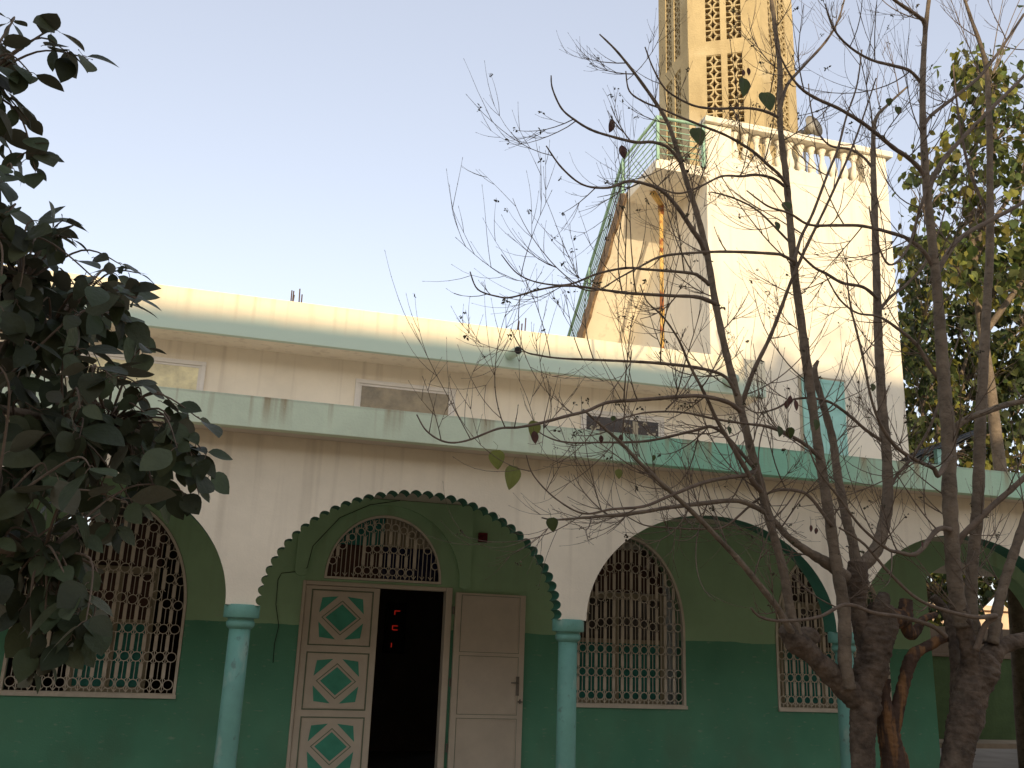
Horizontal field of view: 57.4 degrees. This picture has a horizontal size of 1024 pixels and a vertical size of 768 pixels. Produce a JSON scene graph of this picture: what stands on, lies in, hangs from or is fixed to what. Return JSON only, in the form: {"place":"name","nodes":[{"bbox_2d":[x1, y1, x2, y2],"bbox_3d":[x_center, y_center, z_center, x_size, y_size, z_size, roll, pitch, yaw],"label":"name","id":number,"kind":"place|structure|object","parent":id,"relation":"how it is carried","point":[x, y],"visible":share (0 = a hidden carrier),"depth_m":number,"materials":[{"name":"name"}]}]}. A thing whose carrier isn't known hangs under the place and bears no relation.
{"place":"outdoors","nodes":[
{"label":"outdoors","id":0,"kind":"place"},
{"bbox_2d":[0,0,1023,605],"label":"sky","id":1,"kind":"structure","parent":0,"point":[271,149],"materials":[{"name":"blue"}]},
{"bbox_2d":[567,0,908,704],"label":"minaret tower","id":2,"kind":"structure","parent":0,"point":[701,32],"depth_m":15.09,"materials":[{"name":"beige paint"}]},
{"bbox_2d":[798,116,822,171],"bbox_3d":[5.155,-3.806,16.158,0.392,1.671,0.463,6,-16,-15],"label":"horn loudspeaker","id":3,"kind":"object","parent":2,"relation":"on","point":[809,128],"visible":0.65,"depth_m":16.19,"materials":[{"name":"grey metal"}]},
{"bbox_2d":[932,604,1008,629],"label":"distant house","id":4,"kind":"structure","parent":0,"point":[987,610],"depth_m":39.99,"materials":[{"name":"paint"}]},
{"bbox_2d":[940,748,1018,767],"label":"courtyard paving","id":5,"kind":"structure","parent":0,"point":[995,758],"depth_m":17.23,"materials":[{"name":"concrete"}]},
{"label":"ground","id":6,"kind":"structure","parent":0,"visible":0},
{"bbox_2d":[0,13,232,693],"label":"broadleaf tree","id":7,"kind":"object","parent":6,"relation":"on","point":[61,448],"visible":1,"depth_m":2.96,"materials":[{"name":"green plant"}]},
{"bbox_2d":[0,265,1023,767],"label":"mosque","id":8,"kind":"structure","parent":6,"relation":"on","point":[312,411],"depth_m":10.75,"materials":[{"name":"beige paint"}]},
{"bbox_2d":[0,499,186,698],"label":"arched window","id":9,"kind":"structure","parent":8,"relation":"in","point":[130,592],"depth_m":10.07,"materials":[{"name":"beige paint"}]},
{"bbox_2d":[66,351,206,390],"bbox_3d":[-4.653,0.049,11.522,1.615,0.850,0.033,6,-16,-15],"label":"clerestory window","id":10,"kind":"structure","parent":8,"relation":"in","point":[168,372],"depth_m":11.70,"materials":[{"name":"yellow glass"}]},
{"bbox_2d":[273,500,399,661],"bbox_3d":[-1.985,2.145,10.648,1.304,2.006,0.048,6,-16,-15],"label":"cable","id":11,"kind":"object","parent":8,"relation":"attached to","point":[308,563],"visible":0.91,"depth_m":10.58,"materials":[{"name":"plastic"}]},
{"bbox_2d":[383,602,406,653],"bbox_3d":[-1.765,3.679,14.122,0.320,0.740,0.062,6,-16,-15],"label":"digital clock","id":12,"kind":"object","parent":8,"relation":"attached to","point":[394,628],"visible":1,"depth_m":14.10,"materials":[{"name":"red"}]},
{"bbox_2d":[354,378,455,415],"bbox_3d":[-1.424,0.409,12.375,1.345,0.850,0.033,6,-16,-15],"label":"clerestory window","id":13,"kind":"structure","parent":8,"relation":"in","point":[368,393],"depth_m":12.43,"materials":[{"name":"grey glass"}]},
{"bbox_2d":[286,580,525,767],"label":"double door","id":14,"kind":"structure","parent":8,"relation":"in","point":[331,707],"depth_m":10.57,"materials":[{"name":"beige paint"}]},
{"bbox_2d":[478,533,487,542],"bbox_3d":[-0.346,1.837,11.203,0.110,0.110,0.076,6,-16,-15],"label":"alarm box","id":15,"kind":"object","parent":8,"relation":"attached to","point":[483,537],"visible":1,"depth_m":11.19,"materials":[{"name":"red plastic"}]},
{"bbox_2d":[580,409,663,436],"bbox_3d":[1.556,0.824,13.139,1.260,0.850,0.033,6,-16,-15],"label":"clerestory window","id":16,"kind":"structure","parent":8,"relation":"in","point":[604,420],"depth_m":13.22,"materials":[{"name":"grey glass"}]},
{"bbox_2d":[576,537,687,708],"bbox_3d":[1.321,2.921,11.604,1.670,2.056,0.366,6,-16,-15],"label":"arched window","id":17,"kind":"structure","parent":8,"relation":"in","point":[622,650],"depth_m":11.56,"materials":[{"name":"beige paint"}]},
{"bbox_2d":[775,565,891,712],"bbox_3d":[4.133,3.235,12.347,1.680,2.056,0.366,6,-16,-15],"label":"arched window","id":18,"kind":"structure","parent":8,"relation":"in","point":[799,689],"depth_m":12.13,"materials":[{"name":"beige paint"}]},
{"bbox_2d":[900,430,973,464],"bbox_3d":[5.176,1.016,11.568,1.732,0.986,0.704,12,-18,-31],"label":"tilted panel","id":19,"kind":"object","parent":8,"relation":"on","point":[936,452],"visible":0.3,"depth_m":11.28,"materials":[{"name":"green paint"}]},
{"bbox_2d":[385,0,1019,767],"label":"bare tree","id":20,"kind":"object","parent":6,"relation":"on","point":[861,688],"visible":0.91,"depth_m":6.87,"materials":[{"name":"brown plant"}]},
{"bbox_2d":[714,0,1023,767],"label":"bare tree","id":21,"kind":"object","parent":6,"relation":"on","point":[975,670],"visible":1,"depth_m":7.20,"materials":[{"name":"brown plant"}]},
{"bbox_2d":[892,0,1023,767],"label":"heart leaved tree","id":22,"kind":"object","parent":6,"relation":"on","point":[970,272],"visible":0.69,"depth_m":17.75,"materials":[{"name":"green plant"}]},
{"bbox_2d":[893,235,1023,595],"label":"dense tree","id":23,"kind":"object","parent":6,"relation":"on","point":[1006,340],"visible":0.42,"depth_m":23.95,"materials":[{"name":"green plant"}]},
{"bbox_2d":[926,454,1019,625],"bbox_3d":[12.649,5.392,25.412,7.981,7.641,2.814,6,-16,-15],"label":"dense tree","id":24,"kind":"object","parent":6,"relation":"on","point":[986,593],"visible":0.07,"depth_m":24.93,"materials":[{"name":"green plant"}]},
{"bbox_2d":[930,626,1016,748],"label":"yard wall","id":25,"kind":"structure","parent":6,"relation":"on","point":[998,731],"depth_m":20.50,"materials":[{"name":"green paint"}]}
]}

